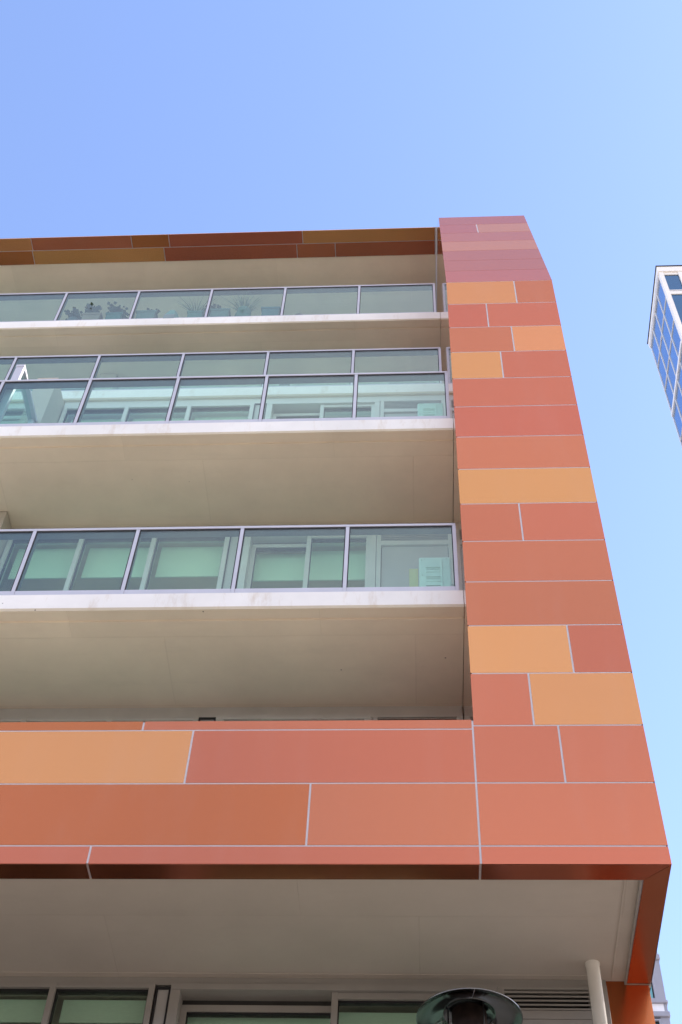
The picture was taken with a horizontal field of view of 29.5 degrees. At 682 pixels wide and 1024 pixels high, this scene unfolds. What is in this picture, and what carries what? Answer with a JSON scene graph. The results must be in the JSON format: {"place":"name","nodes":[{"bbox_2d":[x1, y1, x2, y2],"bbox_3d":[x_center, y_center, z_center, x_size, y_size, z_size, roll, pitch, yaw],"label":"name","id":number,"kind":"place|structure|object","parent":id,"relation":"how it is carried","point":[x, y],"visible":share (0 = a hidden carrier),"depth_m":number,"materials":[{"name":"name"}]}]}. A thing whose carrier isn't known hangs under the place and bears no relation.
{"place":"outdoors","nodes":[
{"label":"outdoors","id":0,"kind":"place"},
{"bbox_2d":[0,215,671,1023],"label":"apartment building","id":1,"kind":"structure","parent":0,"point":[282,741],"depth_m":12.30,"materials":[{"name":"tile"}]},
{"bbox_2d":[64,307,82,319],"bbox_3d":[-4.410,-3.138,21.208,0.337,0.651,0.279,-1,-53,3],"label":"plant pot","id":2,"kind":"object","parent":1,"relation":"on","point":[74,314],"visible":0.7,"depth_m":21.27,"materials":[{"name":"stone"}]},
{"bbox_2d":[0,983,155,1023],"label":"window","id":3,"kind":"structure","parent":1,"relation":"in","point":[11,1010],"depth_m":10.29,"materials":[{"name":"grey glass"}]},
{"bbox_2d":[81,302,102,319],"bbox_3d":[-4.096,-3.204,21.243,0.365,0.809,0.303,-1,-53,3],"label":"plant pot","id":4,"kind":"object","parent":1,"relation":"on","point":[92,312],"visible":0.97,"depth_m":21.20,"materials":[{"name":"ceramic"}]},
{"bbox_2d":[0,717,198,722],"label":"window","id":5,"kind":"structure","parent":1,"relation":"in","point":[143,720],"depth_m":12.84,"materials":[{"name":"grey glass"}]},
{"bbox_2d":[0,537,229,590],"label":"window","id":6,"kind":"structure","parent":1,"relation":"in","point":[174,562],"depth_m":15.13,"materials":[{"name":"green glass"}]},
{"bbox_2d":[105,301,129,318],"bbox_3d":[-3.717,-3.189,21.225,0.410,0.790,0.275,-1,-53,3],"label":"plant pot","id":7,"kind":"object","parent":1,"relation":"on","point":[117,312],"visible":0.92,"depth_m":21.27,"materials":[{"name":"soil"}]},
{"bbox_2d":[135,308,159,318],"bbox_3d":[-3.163,-3.138,21.106,0.387,0.580,0.239,-1,-53,3],"label":"plant pot","id":8,"kind":"object","parent":1,"relation":"on","point":[147,313],"visible":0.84,"depth_m":21.12,"materials":[{"name":"ceramic"}]},
{"bbox_2d":[58,403,254,422],"bbox_3d":[-2.539,-0.608,16.753,2.634,2.598,0.202,-1,-53,3],"label":"window","id":9,"kind":"structure","parent":1,"relation":"in","point":[188,410],"depth_m":17.73,"materials":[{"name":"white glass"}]},
{"bbox_2d":[163,310,178,317],"bbox_3d":[-2.766,-3.111,21.047,0.336,0.484,0.291,-1,-53,3],"label":"plant pot","id":10,"kind":"object","parent":1,"relation":"on","point":[171,314],"visible":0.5,"depth_m":20.93,"materials":[{"name":"ceramic"}]},
{"bbox_2d":[118,384,278,388],"bbox_3d":[-2.361,-1.224,20.032,2.634,2.598,0.132,-1,-53,3],"label":"window","id":11,"kind":"structure","parent":1,"relation":"in","point":[272,384],"depth_m":21.02,"materials":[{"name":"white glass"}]},
{"bbox_2d":[177,294,222,316],"bbox_3d":[-2.353,-3.287,21.246,0.860,1.042,0.292,-1,-53,3],"label":"plant","id":12,"kind":"object","parent":1,"relation":"on","point":[195,313],"visible":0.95,"depth_m":21.23,"materials":[{"name":"green plant"}]},
{"bbox_2d":[209,303,230,316],"bbox_3d":[-2.006,-3.168,21.100,0.402,0.692,0.263,-1,-53,3],"label":"plant pot","id":13,"kind":"object","parent":1,"relation":"on","point":[218,311],"visible":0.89,"depth_m":21.06,"materials":[{"name":"ceramic"}]},
{"bbox_2d":[218,293,277,315],"bbox_3d":[-1.600,-3.345,21.277,1.167,1.218,0.294,-1,-53,3],"label":"plant","id":14,"kind":"object","parent":1,"relation":"on","point":[243,310],"visible":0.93,"depth_m":21.29,"materials":[{"name":"green plant"}]},
{"bbox_2d":[261,306,280,315],"bbox_3d":[-1.149,-3.135,20.955,0.318,0.484,0.175,-1,-53,3],"label":"plant pot","id":15,"kind":"object","parent":1,"relation":"on","point":[270,311],"visible":0.5,"depth_m":21.00,"materials":[{"name":"ceramic"}]},
{"bbox_2d":[216,715,371,720],"bbox_3d":[-0.507,2.890,11.788,1.539,2.616,0.268,-1,-53,3],"label":"sliding door","id":16,"kind":"structure","parent":1,"relation":"in","point":[218,717],"depth_m":12.73,"materials":[{"name":"grey glass"}]},
{"bbox_2d":[237,535,376,588],"bbox_3d":[-0.396,1.095,14.189,1.539,2.616,0.268,-1,-53,3],"label":"sliding door","id":17,"kind":"structure","parent":1,"relation":"in","point":[312,565],"depth_m":15.02,"materials":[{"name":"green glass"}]},
{"bbox_2d":[265,400,379,418],"bbox_3d":[-0.281,-0.624,16.648,1.539,2.616,0.268,-1,-53,3],"label":"sliding door","id":18,"kind":"structure","parent":1,"relation":"in","point":[293,409],"depth_m":17.58,"materials":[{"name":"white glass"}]},
{"bbox_2d":[165,983,497,1023],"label":"sliding door","id":19,"kind":"structure","parent":1,"relation":"in","point":[189,1003],"depth_m":10.17,"materials":[{"name":"grey glass"}]},
{"bbox_2d":[290,382,384,385],"bbox_3d":[-0.102,-1.212,19.948,1.539,2.616,0.268,-1,-53,3],"label":"sliding door","id":20,"kind":"structure","parent":1,"relation":"in","point":[306,384],"depth_m":20.88,"materials":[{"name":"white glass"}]},
{"bbox_2d":[409,569,417,586],"bbox_3d":[0.725,0.901,12.847,0.090,0.814,0.210,-1,-53,3],"label":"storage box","id":21,"kind":"object","parent":1,"relation":"on","point":[413,577],"visible":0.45,"depth_m":12.99,"materials":[{"name":"plastic"}]},
{"bbox_2d":[417,403,443,415],"bbox_3d":[1.076,-0.815,15.272,0.370,0.780,0.754,-1,-53,3],"label":"air conditioner","id":22,"kind":"object","parent":1,"relation":"on","point":[430,409],"visible":0.17,"depth_m":15.27,"materials":[{"name":"metal"}]},
{"bbox_2d":[419,557,453,586],"bbox_3d":[0.962,0.984,12.942,0.385,0.888,0.784,-1,-53,3],"label":"air conditioner","id":23,"kind":"object","parent":1,"relation":"on","point":[435,571],"visible":0.27,"depth_m":12.91,"materials":[{"name":"metal"}]},
{"bbox_2d":[0,0,681,1023],"label":"sky","id":24,"kind":"structure","parent":0,"point":[118,117],"materials":[{"name":"blue"}]},
{"bbox_2d":[416,987,522,1023],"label":"patio heater","id":25,"kind":"object","parent":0,"point":[469,1005],"visible":1,"depth_m":9.26,"materials":[{"name":"metal"}]},
{"bbox_2d":[650,954,669,1023],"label":"grey building","id":26,"kind":"structure","parent":0,"point":[661,1012],"depth_m":66.01,"materials":[{"name":"grey concrete"}]},
{"bbox_2d":[650,978,656,999],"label":"window","id":27,"kind":"structure","parent":26,"relation":"in","point":[653,995],"depth_m":66.42,"materials":[{"name":"glass"}]},
{"bbox_2d":[655,1019,660,1023],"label":"window","id":28,"kind":"structure","parent":26,"relation":"in","point":[657,1021],"depth_m":65.03,"materials":[{"name":"grey glass"}]},
{"bbox_2d":[647,265,681,446],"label":"glass tower","id":29,"kind":"structure","parent":0,"point":[664,341],"depth_m":84.96,"materials":[{"name":"blue glass"}]},
{"bbox_2d":[652,333,658,364],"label":"window pane","id":30,"kind":"structure","parent":29,"relation":"in","point":[655,349],"depth_m":88.90,"materials":[{"name":"blue glass"}]},
{"bbox_2d":[654,316,660,347],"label":"window pane","id":31,"kind":"structure","parent":29,"relation":"in","point":[657,331],"depth_m":88.08,"materials":[{"name":"blue glass"}]},
{"bbox_2d":[655,298,662,330],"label":"window pane","id":32,"kind":"structure","parent":29,"relation":"in","point":[659,314],"depth_m":87.29,"materials":[{"name":"blue glass"}]},
{"bbox_2d":[657,280,664,311],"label":"window pane","id":33,"kind":"structure","parent":29,"relation":"in","point":[661,296],"depth_m":86.50,"materials":[{"name":"blue glass"}]},
{"bbox_2d":[658,355,665,388],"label":"window pane","id":34,"kind":"structure","parent":29,"relation":"in","point":[661,368],"depth_m":86.54,"materials":[{"name":"blue glass"}]},
{"bbox_2d":[660,337,668,369],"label":"window pane","id":35,"kind":"structure","parent":29,"relation":"in","point":[663,350],"depth_m":85.74,"materials":[{"name":"blue glass"}]},
{"bbox_2d":[662,319,670,351],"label":"window pane","id":36,"kind":"structure","parent":29,"relation":"in","point":[665,332],"depth_m":84.97,"materials":[{"name":"blue glass"}]},
{"bbox_2d":[664,300,672,332],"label":"window pane","id":37,"kind":"structure","parent":29,"relation":"in","point":[668,316],"depth_m":84.19,"materials":[{"name":"blue glass"}]},
{"bbox_2d":[665,377,672,410],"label":"window pane","id":38,"kind":"structure","parent":29,"relation":"in","point":[668,390],"depth_m":84.27,"materials":[{"name":"blue glass"}]},
{"bbox_2d":[668,358,675,391],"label":"window pane","id":39,"kind":"structure","parent":29,"relation":"in","point":[671,375],"depth_m":83.51,"materials":[{"name":"blue glass"}]},
{"bbox_2d":[664,275,681,322],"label":"window","id":40,"kind":"structure","parent":29,"relation":"in","point":[674,284],"depth_m":85.06,"materials":[{"name":"blue glass"}]},
{"bbox_2d":[670,341,677,372],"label":"window pane","id":41,"kind":"structure","parent":29,"relation":"in","point":[673,356],"depth_m":82.76,"materials":[{"name":"blue glass"}]},
{"bbox_2d":[672,323,680,354],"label":"window pane","id":42,"kind":"structure","parent":29,"relation":"in","point":[675,336],"depth_m":81.81,"materials":[{"name":"blue glass"}]},
{"bbox_2d":[673,402,681,437],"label":"window pane","id":43,"kind":"structure","parent":29,"relation":"in","point":[677,419],"depth_m":81.80,"materials":[{"name":"blue glass"}]},
{"bbox_2d":[676,384,681,416],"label":"window pane","id":44,"kind":"structure","parent":29,"relation":"in","point":[678,394],"depth_m":81.14,"materials":[{"name":"blue glass"}]},
{"bbox_2d":[678,366,681,390],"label":"window pane","id":45,"kind":"structure","parent":29,"relation":"in","point":[680,370],"depth_m":80.73,"materials":[{"name":"blue glass"}]}
]}

